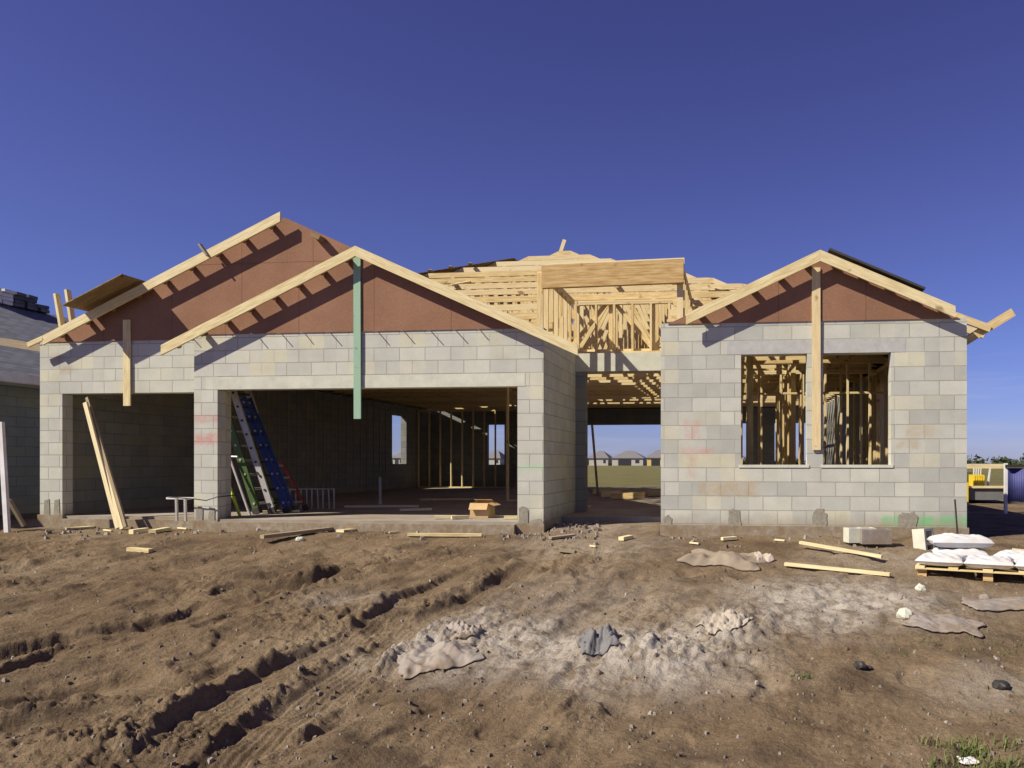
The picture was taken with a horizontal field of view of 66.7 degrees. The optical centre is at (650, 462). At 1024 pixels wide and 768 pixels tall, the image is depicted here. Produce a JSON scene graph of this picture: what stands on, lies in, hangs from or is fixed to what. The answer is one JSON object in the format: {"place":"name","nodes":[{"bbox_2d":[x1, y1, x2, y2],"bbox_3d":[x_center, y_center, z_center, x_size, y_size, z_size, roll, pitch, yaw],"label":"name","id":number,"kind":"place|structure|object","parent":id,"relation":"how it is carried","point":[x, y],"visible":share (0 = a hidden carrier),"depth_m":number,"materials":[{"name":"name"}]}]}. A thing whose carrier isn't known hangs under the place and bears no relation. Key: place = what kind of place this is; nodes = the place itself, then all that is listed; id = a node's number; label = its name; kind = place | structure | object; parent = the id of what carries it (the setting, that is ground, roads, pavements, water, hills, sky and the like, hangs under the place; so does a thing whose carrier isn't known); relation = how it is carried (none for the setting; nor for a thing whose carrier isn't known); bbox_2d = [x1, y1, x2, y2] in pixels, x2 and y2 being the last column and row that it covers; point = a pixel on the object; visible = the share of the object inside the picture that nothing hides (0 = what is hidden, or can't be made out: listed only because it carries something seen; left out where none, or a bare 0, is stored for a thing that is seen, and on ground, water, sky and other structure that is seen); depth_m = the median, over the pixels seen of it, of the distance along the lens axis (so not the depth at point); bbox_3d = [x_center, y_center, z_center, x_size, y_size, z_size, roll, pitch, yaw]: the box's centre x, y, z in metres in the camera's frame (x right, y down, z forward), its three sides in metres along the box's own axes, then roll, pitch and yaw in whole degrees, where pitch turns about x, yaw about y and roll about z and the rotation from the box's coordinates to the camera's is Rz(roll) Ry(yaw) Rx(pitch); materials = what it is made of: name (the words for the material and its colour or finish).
{"place":"outdoors","nodes":[
{"label":"outdoors","id":0,"kind":"place"},
{"bbox_2d":[231,487,240,515],"bbox_3d":[-6.985,0.499,12.668,0.454,0.782,0.030,0,0,27],"label":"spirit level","id":1,"kind":"object","parent":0,"point":[236,504],"visible":0.57,"depth_m":12.61,"materials":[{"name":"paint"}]},
{"bbox_2d":[392,452,400,463],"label":"distant house","id":2,"kind":"structure","parent":0,"point":[397,459],"depth_m":313.39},
{"bbox_2d":[489,451,503,464],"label":"distant house","id":3,"kind":"structure","parent":0,"point":[499,458],"depth_m":340.79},
{"bbox_2d":[0,463,1023,767],"bbox_3d":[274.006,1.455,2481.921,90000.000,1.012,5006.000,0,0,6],"label":"ground","id":4,"kind":"structure","parent":0,"point":[786,637],"depth_m":6.28,"materials":[{"name":"brown soil"}]},
{"bbox_2d":[0,422,25,532],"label":"white post","id":5,"kind":"object","parent":4,"relation":"on","point":[7,504],"visible":1,"depth_m":11.75,"materials":[{"name":"paint"}]},
{"bbox_2d":[0,304,68,515],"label":"neighbour house","id":6,"kind":"structure","parent":4,"relation":"on","point":[20,392],"depth_m":15.78,"materials":[{"name":"white paint"}]},
{"bbox_2d":[0,289,14,305],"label":"shingle bundle","id":7,"kind":"object","parent":6,"relation":"on","point":[7,297],"visible":0.82,"depth_m":20.24,"materials":[{"name":"white"}]},
{"bbox_2d":[12,292,25,307],"bbox_3d":[-17.298,-4.420,20.618,0.491,0.390,0.393,0,0,6],"label":"shingle bundle","id":8,"kind":"object","parent":6,"relation":"on","point":[18,299],"visible":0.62,"depth_m":20.57,"materials":[{"name":"grey"}]},
{"bbox_2d":[22,294,37,310],"bbox_3d":[-17.252,-4.420,20.965,0.467,0.390,0.373,0,0,6],"label":"shingle bundle","id":9,"kind":"object","parent":6,"relation":"on","point":[30,302],"visible":0.6,"depth_m":20.91,"materials":[{"name":"grey"}]},
{"bbox_2d":[35,304,49,313],"bbox_3d":[-17.194,-4.320,21.310,0.466,0.190,0.380,0,0,6],"label":"shingle bundle","id":10,"kind":"object","parent":6,"relation":"on","point":[43,309],"visible":0.52,"depth_m":21.25,"materials":[{"name":"grey"}]},
{"bbox_2d":[65,526,94,529],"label":"board","id":11,"kind":"object","parent":4,"relation":"on","point":[80,527],"visible":1,"depth_m":12.27,"materials":[{"name":"beige wood"}]},
{"bbox_2d":[83,402,118,528],"bbox_3d":[-8.932,0.021,12.353,0.969,2.068,0.056,0,0,26],"label":"leaning board","id":12,"kind":"object","parent":4,"relation":"on","point":[96,447],"visible":1,"depth_m":12.35,"materials":[{"name":"beige wood"}]},
{"bbox_2d":[85,397,127,527],"bbox_3d":[-8.873,-0.035,12.378,1.220,2.137,0.051,0,0,28],"label":"leaning board","id":13,"kind":"object","parent":4,"relation":"on","point":[114,489],"visible":1,"depth_m":12.33,"materials":[{"name":"brown wood"}]},
{"bbox_2d":[93,422,124,529],"bbox_3d":[-8.880,0.077,12.363,1.068,1.984,0.054,0,0,28],"label":"leaning board","id":14,"kind":"object","parent":4,"relation":"on","point":[119,520],"visible":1,"depth_m":12.20,"materials":[{"name":"beige wood"}]},
{"bbox_2d":[129,528,148,533],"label":"board","id":15,"kind":"object","parent":4,"relation":"on","point":[140,530],"visible":0.87,"depth_m":11.66,"materials":[{"name":"beige wood"}]},
{"bbox_2d":[126,547,153,552],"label":"board","id":16,"kind":"object","parent":4,"relation":"on","point":[139,549],"visible":1,"depth_m":10.29,"materials":[{"name":"beige wood"}]},
{"bbox_2d":[148,527,170,532],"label":"board","id":17,"kind":"object","parent":4,"relation":"on","point":[162,529],"visible":1,"depth_m":11.65,"materials":[{"name":"beige wood"}]},
{"bbox_2d":[166,497,193,520],"bbox_3d":[-7.509,0.734,12.131,0.470,0.372,0.102,0,0,6],"label":"trestle","id":18,"kind":"object","parent":4,"relation":"on","point":[176,510],"visible":0.72,"depth_m":12.09,"materials":[{"name":"white paint"}]},
{"bbox_2d":[260,527,332,538],"bbox_3d":[-4.974,1.010,11.488,0.090,0.106,1.897,0,0,31],"label":"board","id":19,"kind":"object","parent":4,"relation":"on","point":[282,534],"visible":0.57,"depth_m":11.08,"materials":[{"name":"brown wood"}]},
{"bbox_2d":[295,537,304,541],"bbox_3d":[-5.017,1.096,10.869,0.118,0.093,0.121,0,0,-11],"label":"rock","id":20,"kind":"object","parent":4,"relation":"on","point":[298,539],"visible":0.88,"depth_m":10.83,"materials":[{"name":"grey stone"}]},
{"bbox_2d":[336,529,355,531],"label":"board","id":21,"kind":"object","parent":4,"relation":"on","point":[341,530],"visible":0.43,"depth_m":11.36,"materials":[{"name":"beige wood"}]},
{"bbox_2d":[397,640,484,678],"bbox_3d":[-1.696,1.556,6.120,0.662,0.220,0.373,0,0,-22],"label":"plastic sheet","id":22,"kind":"object","parent":4,"relation":"on","point":[444,654],"visible":1,"depth_m":6.06,"materials":[{"name":"grey plastic"}]},
{"bbox_2d":[407,533,481,536],"bbox_3d":[-3.003,1.045,11.080,1.074,0.050,0.070,0,0,-1],"label":"board","id":23,"kind":"object","parent":4,"relation":"on","point":[447,534],"visible":1,"depth_m":11.05,"materials":[{"name":"beige wood"}]},
{"bbox_2d":[441,620,481,640],"bbox_3d":[-1.637,1.442,6.574,0.330,0.154,0.250,0,0,-4],"label":"plastic sheet","id":24,"kind":"object","parent":4,"relation":"on","point":[459,629],"visible":0.99,"depth_m":6.53,"materials":[{"name":"grey plastic"}]},
{"bbox_2d":[0,212,1015,538],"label":"unfinished house","id":25,"kind":"structure","parent":4,"relation":"on","point":[334,356],"depth_m":11.96,"materials":[{"name":"concrete"}]},
{"bbox_2d":[168,495,235,500],"bbox_3d":[-7.120,0.551,12.095,0.840,0.082,0.519,0,0,6],"label":"cable","id":26,"kind":"object","parent":25,"relation":"attached to","point":[201,499],"visible":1,"depth_m":11.85,"materials":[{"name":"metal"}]},
{"bbox_2d":[231,456,250,514],"bbox_3d":[-7.019,0.378,12.918,0.584,1.022,0.084,0,0,17],"label":"pole tool","id":27,"kind":"object","parent":25,"relation":"on","point":[240,489],"visible":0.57,"depth_m":12.88,"materials":[{"name":"metal"}]},
{"bbox_2d":[231,413,277,513],"bbox_3d":[-6.994,-0.002,13.273,0.720,1.792,0.510,0,0,6],"label":"step ladder","id":28,"kind":"object","parent":25,"relation":"on","point":[246,477],"visible":0.54,"depth_m":13.04,"materials":[{"name":"metal"}]},
{"bbox_2d":[231,390,281,513],"bbox_3d":[-6.898,-0.327,13.348,0.944,2.436,0.480,0,0,6],"label":"extension ladder","id":29,"kind":"object","parent":25,"relation":"on","point":[261,476],"visible":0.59,"depth_m":13.13,"materials":[{"name":"metal"}]},
{"bbox_2d":[240,397,296,512],"bbox_3d":[-6.772,-0.137,13.454,0.964,2.068,0.220,0,0,6],"label":"step ladder","id":30,"kind":"object","parent":25,"relation":"on","point":[276,476],"visible":0.94,"depth_m":13.39,"materials":[{"name":"metal"}]},
{"bbox_2d":[262,510,299,512],"bbox_3d":[-6.494,0.850,13.343,0.598,0.040,0.090,0,0,-24],"label":"lumber","id":31,"kind":"object","parent":25,"relation":"on","point":[278,511],"visible":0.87,"depth_m":13.30,"materials":[{"name":"beige wood"}]},
{"bbox_2d":[279,461,309,510],"bbox_3d":[-6.616,0.428,13.885,0.568,0.927,0.410,0,0,6],"label":"step ladder","id":32,"kind":"object","parent":25,"relation":"on","point":[305,506],"visible":0.56,"depth_m":14.04,"materials":[{"name":"metal"}]},
{"bbox_2d":[289,488,334,508],"bbox_3d":[-6.513,0.681,14.618,0.923,0.401,0.058,0,0,6],"label":"pipe rack","id":33,"kind":"object","parent":25,"relation":"on","point":[317,489],"visible":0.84,"depth_m":14.59,"materials":[{"name":"metal"}]},
{"bbox_2d":[378,477,381,503],"bbox_3d":[-5.788,0.590,16.233,0.083,0.580,0.083,0,0,-16],"label":"pipe stub","id":34,"kind":"object","parent":25,"relation":"on","point":[379,501],"visible":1,"depth_m":16.20,"materials":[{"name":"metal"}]},
{"bbox_2d":[344,505,418,507],"bbox_3d":[-5.283,0.850,14.920,1.397,0.040,0.090,0,0,-6],"label":"lumber","id":35,"kind":"object","parent":25,"relation":"on","point":[358,506],"visible":1,"depth_m":14.86,"materials":[{"name":"beige wood"}]},
{"bbox_2d":[400,508,431,510],"bbox_3d":[-4.301,0.850,13.906,0.559,0.040,0.090,0,0,-26],"label":"lumber","id":36,"kind":"object","parent":25,"relation":"on","point":[413,509],"visible":1,"depth_m":13.86,"materials":[{"name":"beige wood"}]},
{"bbox_2d":[434,515,454,518],"bbox_3d":[-3.248,0.850,11.979,0.316,0.050,0.070,0,0,-12],"label":"offcut","id":37,"kind":"object","parent":25,"relation":"on","point":[442,516],"visible":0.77,"depth_m":11.94,"materials":[{"name":"beige wood"}]},
{"bbox_2d":[451,515,468,518],"bbox_3d":[-2.997,0.850,11.926,0.266,0.050,0.070,0,0,-28],"label":"offcut","id":38,"kind":"object","parent":25,"relation":"on","point":[461,517],"visible":1,"depth_m":11.90,"materials":[{"name":"beige wood"}]},
{"bbox_2d":[468,499,500,517],"bbox_3d":[-2.679,0.734,12.258,0.396,0.287,0.420,0,0,6],"label":"cardboard box","id":39,"kind":"object","parent":25,"relation":"on","point":[481,508],"visible":1,"depth_m":12.13,"materials":[{"name":"brown cardboard"}]},
{"bbox_2d":[504,516,516,518],"bbox_3d":[-2.194,0.850,11.887,0.206,0.050,0.070,0,0,-8],"label":"offcut","id":40,"kind":"object","parent":25,"relation":"on","point":[510,517],"visible":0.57,"depth_m":11.85,"materials":[{"name":"beige wood"}]},
{"bbox_2d":[591,424,598,495],"bbox_3d":[-1.495,-0.081,20.287,0.212,1.926,0.090,0,0,6],"label":"leaning board","id":41,"kind":"object","parent":25,"relation":"on","point":[594,456],"visible":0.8,"depth_m":20.25,"materials":[{"name":"brown wood"}]},
{"bbox_2d":[591,488,629,493],"bbox_3d":[-1.141,0.790,21.404,1.047,0.160,0.400,0,0,-10],"label":"lumber","id":42,"kind":"object","parent":25,"relation":"on","point":[623,490],"visible":0.7,"depth_m":21.24,"materials":[{"name":"brown wood"}]},
{"bbox_2d":[599,491,621,497],"bbox_3d":[-1.033,0.790,19.330,0.544,0.160,0.250,0,0,-16],"label":"lumber","id":43,"kind":"object","parent":25,"relation":"on","point":[604,494],"visible":0.73,"depth_m":19.20,"materials":[{"name":"brown wood"}]},
{"bbox_2d":[611,492,644,498],"bbox_3d":[-0.553,0.790,18.472,0.804,0.160,0.300,0,0,6],"label":"lumber","id":44,"kind":"object","parent":25,"relation":"on","point":[629,495],"visible":1,"depth_m":18.33,"materials":[{"name":"brown wood"}]},
{"bbox_2d":[627,489,660,494],"bbox_3d":[0.108,0.790,20.965,1.567,0.160,0.120,0,0,-20],"label":"lumber","id":45,"kind":"object","parent":25,"relation":"on","point":[642,490],"visible":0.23,"depth_m":20.80,"materials":[{"name":"brown wood"}]},
{"bbox_2d":[648,490,660,495],"bbox_3d":[0.268,0.790,20.092,0.704,0.160,0.200,0,0,6],"label":"lumber","id":46,"kind":"object","parent":25,"relation":"on","point":[654,492],"visible":0.47,"depth_m":20.01,"materials":[{"name":"brown wood"}]},
{"bbox_2d":[0,519,1022,767],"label":"pebbles","id":47,"kind":"object","parent":4,"relation":"on","point":[572,527],"visible":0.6,"depth_m":5.85,"materials":[{"name":"stone"}]},
{"bbox_2d":[548,534,576,538],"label":"board","id":48,"kind":"object","parent":4,"relation":"on","point":[562,536],"visible":1,"depth_m":10.81,"materials":[{"name":"brown wood"}]},
{"bbox_2d":[558,548,575,552],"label":"board","id":49,"kind":"object","parent":4,"relation":"on","point":[566,550],"visible":1,"depth_m":9.91,"materials":[{"name":"brown wood"}]},
{"bbox_2d":[578,623,620,655],"bbox_3d":[-0.423,1.426,6.212,0.341,0.230,0.328,0,0,-7],"label":"cloth","id":50,"kind":"object","parent":4,"relation":"on","point":[599,641],"visible":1,"depth_m":6.12,"materials":[{"name":"grey fabric"}]},
{"bbox_2d":[618,535,633,540],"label":"board","id":51,"kind":"object","parent":4,"relation":"on","point":[625,537],"visible":1,"depth_m":10.63,"materials":[{"name":"beige wood"}]},
{"bbox_2d":[392,453,1023,464],"bbox_3d":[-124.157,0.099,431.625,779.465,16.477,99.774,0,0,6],"label":"woodland","id":52,"kind":"object","parent":4,"relation":"on","point":[1002,460],"visible":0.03,"depth_m":384.53,"materials":[{"name":"green plant"}]},
{"bbox_2d":[677,548,767,570],"bbox_3d":[0.911,1.173,9.342,1.059,0.194,0.673,0,0,19],"label":"paper sheet","id":53,"kind":"object","parent":4,"relation":"on","point":[732,559],"visible":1,"depth_m":9.17,"materials":[{"name":"beige paper"}]},
{"bbox_2d":[754,551,774,562],"bbox_3d":[1.380,1.160,9.383,0.257,0.136,0.221,0,0,-13],"label":"paper scrap","id":54,"kind":"object","parent":53,"relation":"on","point":[768,558],"visible":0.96,"depth_m":9.33,"materials":[{"name":"beige paper"}]},
{"bbox_2d":[695,609,753,634],"bbox_3d":[0.653,1.396,6.735,0.460,0.171,0.293,0,0,-30],"label":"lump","id":55,"kind":"object","parent":4,"relation":"on","point":[729,619],"visible":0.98,"depth_m":6.70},
{"bbox_2d":[721,536,736,539],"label":"board","id":56,"kind":"object","parent":4,"relation":"on","point":[730,538],"visible":1,"depth_m":10.49,"materials":[{"name":"beige wood"}]},
{"bbox_2d":[784,562,890,575],"bbox_3d":[2.135,1.225,8.784,1.222,0.074,0.060,0,0,29],"label":"board","id":57,"kind":"object","parent":4,"relation":"on","point":[838,569],"visible":1,"depth_m":8.74,"materials":[{"name":"beige wood"}]},
{"bbox_2d":[799,541,882,557],"bbox_3d":[2.388,1.092,9.622,1.094,0.143,0.060,0,0,37],"label":"board","id":58,"kind":"object","parent":4,"relation":"on","point":[841,549],"visible":1,"depth_m":9.58,"materials":[{"name":"beige wood"}]},
{"bbox_2d":[843,527,876,542],"bbox_3d":[2.796,0.962,10.168,0.390,0.190,0.190,0,0,-8],"label":"concrete block","id":59,"kind":"object","parent":4,"relation":"on","point":[851,534],"depth_m":10.06,"materials":[{"name":"grey concrete"}]},
{"bbox_2d":[853,661,866,669],"bbox_3d":[1.615,1.569,5.884,0.100,0.074,0.100,0,0,6],"label":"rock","id":60,"kind":"object","parent":4,"relation":"on","point":[859,665],"visible":1,"depth_m":5.84,"materials":[{"name":"stone"}]},
{"bbox_2d":[860,528,891,543],"bbox_3d":[2.958,0.968,10.036,0.390,0.190,0.190,0,0,1],"label":"concrete block","id":61,"kind":"object","parent":4,"relation":"on","point":[877,536],"depth_m":9.94,"materials":[{"name":"grey concrete"}]},
{"bbox_2d":[896,608,913,620],"bbox_3d":[2.334,1.392,6.969,0.141,0.123,0.148,0,0,-29],"label":"concrete lump","id":62,"kind":"object","parent":4,"relation":"on","point":[904,613],"visible":0.83,"depth_m":6.92,"materials":[{"name":"grey concrete"}]},
{"bbox_2d":[790,630,1023,767],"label":"grass","id":63,"kind":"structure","parent":4,"relation":"on","point":[968,752],"depth_m":4.55,"materials":[{"name":"green plant"}]},
{"bbox_2d":[915,583,925,591],"bbox_3d":[2.818,1.310,7.931,0.107,0.112,0.115,0,0,-30],"label":"concrete lump","id":64,"kind":"object","parent":4,"relation":"on","point":[920,587],"visible":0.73,"depth_m":7.89,"materials":[{"name":"grey concrete"}]},
{"bbox_2d":[912,528,934,549],"bbox_3d":[3.548,1.049,9.876,0.190,0.410,0.236,0,0,-32],"label":"concrete block","id":65,"kind":"object","parent":4,"relation":"on","point":[920,537],"depth_m":9.84,"materials":[{"name":"grey concrete"}]},
{"bbox_2d":[902,611,985,637],"bbox_3d":[2.583,1.423,6.775,0.737,0.115,0.460,0,0,25],"label":"concrete spill","id":66,"kind":"object","parent":4,"relation":"on","point":[945,623],"visible":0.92,"depth_m":6.73,"materials":[{"name":"grey concrete"}]},
{"bbox_2d":[954,499,957,533],"bbox_3d":[4.119,0.771,10.250,0.064,0.562,0.023,0,0,36],"label":"rebar stake","id":67,"kind":"object","parent":4,"relation":"on","point":[956,516],"visible":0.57,"depth_m":10.25,"materials":[{"name":"metal"}]},
{"bbox_2d":[957,756,979,764],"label":"litter","id":68,"kind":"object","parent":4,"relation":"on","point":[972,760],"visible":0.96,"depth_m":4.46,"materials":[{"name":"white paper"}]},
{"bbox_2d":[915,563,1023,581],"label":"pallet","id":69,"kind":"object","parent":4,"relation":"on","point":[922,569],"visible":0.51,"depth_m":8.33,"materials":[{"name":"brown wood"}]},
{"bbox_2d":[915,552,966,565],"bbox_3d":[3.320,1.093,8.683,0.514,0.133,0.540,0,0,28],"label":"cement bag","id":70,"kind":"object","parent":69,"relation":"on","point":[940,559],"visible":0.99,"depth_m":8.50,"materials":[{"name":"paper"}]},
{"bbox_2d":[932,547,988,556],"bbox_3d":[3.699,1.074,9.113,0.630,0.158,0.420,0,0,19],"label":"cement bag","id":71,"kind":"object","parent":69,"relation":"on","point":[966,552],"visible":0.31,"depth_m":8.96,"materials":[{"name":"paper"}]},
{"bbox_2d":[927,533,994,547],"bbox_3d":[3.716,0.931,9.149,0.713,0.171,0.452,0,0,6],"label":"cement bag","id":72,"kind":"object","parent":71,"relation":"on","point":[948,540],"visible":0.99,"depth_m":8.97,"materials":[{"name":"paper"}]},
{"bbox_2d":[964,554,1014,568],"bbox_3d":[3.772,1.093,8.470,0.514,0.132,0.540,0,0,25],"label":"cement bag","id":73,"kind":"object","parent":69,"relation":"on","point":[990,562],"visible":1,"depth_m":8.29,"materials":[{"name":"paper"}]},
{"bbox_2d":[993,550,1023,558],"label":"cement bag","id":74,"kind":"object","parent":69,"relation":"on","point":[1014,554],"visible":0.45,"depth_m":8.77,"materials":[{"name":"paper"}]},
{"bbox_2d":[1014,556,1023,569],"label":"cement bag","id":75,"kind":"object","parent":69,"relation":"on","point":[1019,562],"visible":1,"depth_m":8.14,"materials":[{"name":"paper"}]},
{"bbox_2d":[967,464,1003,501],"bbox_3d":[8.718,0.514,20.693,1.168,0.984,2.350,0,0,6],"label":"skip container","id":76,"kind":"object","parent":4,"relation":"on","point":[985,492],"visible":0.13,"depth_m":19.65,"materials":[{"name":"grey metal"}]},
{"bbox_2d":[969,468,990,485],"bbox_3d":[8.760,0.321,20.153,0.522,0.605,0.415,0,0,6],"label":"yellow crate","id":77,"kind":"object","parent":76,"relation":"on","point":[976,479],"visible":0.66,"depth_m":19.99,"materials":[{"name":"plastic"}]},
{"bbox_2d":[979,594,991,598],"bbox_3d":[3.381,1.371,7.692,0.116,0.100,0.135,0,0,6],"label":"concrete lump","id":78,"kind":"object","parent":4,"relation":"on","point":[983,596],"visible":0.51,"depth_m":7.66,"materials":[{"name":"grey concrete"}]},
{"bbox_2d":[961,596,1023,611],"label":"concrete spill","id":79,"kind":"object","parent":4,"relation":"on","point":[1005,604],"visible":1,"depth_m":7.35,"materials":[{"name":"grey concrete"}]},
{"bbox_2d":[992,680,1010,689],"bbox_3d":[2.523,1.601,5.471,0.129,0.075,0.119,0,0,6],"label":"rock","id":80,"kind":"object","parent":4,"relation":"on","point":[1000,684],"visible":0.98,"depth_m":5.44,"materials":[{"name":"stone"}]},
{"bbox_2d":[1004,463,1023,513],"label":"tarp fence","id":81,"kind":"object","parent":4,"relation":"on","point":[1013,483],"visible":0.92,"depth_m":15.80,"materials":[{"name":"fabric"}]},
{"bbox_2d":[0,0,1023,462],"label":"sky","id":82,"kind":"structure","parent":0,"point":[741,141],"materials":[{"name":"blue"}]},
{"bbox_2d":[588,451,611,465],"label":"distant house","id":83,"kind":"structure","parent":0,"point":[603,458],"depth_m":334.90,"materials":[{"name":"white paint"}]},
{"bbox_2d":[611,451,646,465],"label":"distant house","id":84,"kind":"structure","parent":0,"point":[629,458],"depth_m":333.49,"materials":[{"name":"grey"}]},
{"bbox_2d":[646,450,660,465],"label":"distant house","id":85,"kind":"structure","parent":0,"point":[654,458],"depth_m":311.91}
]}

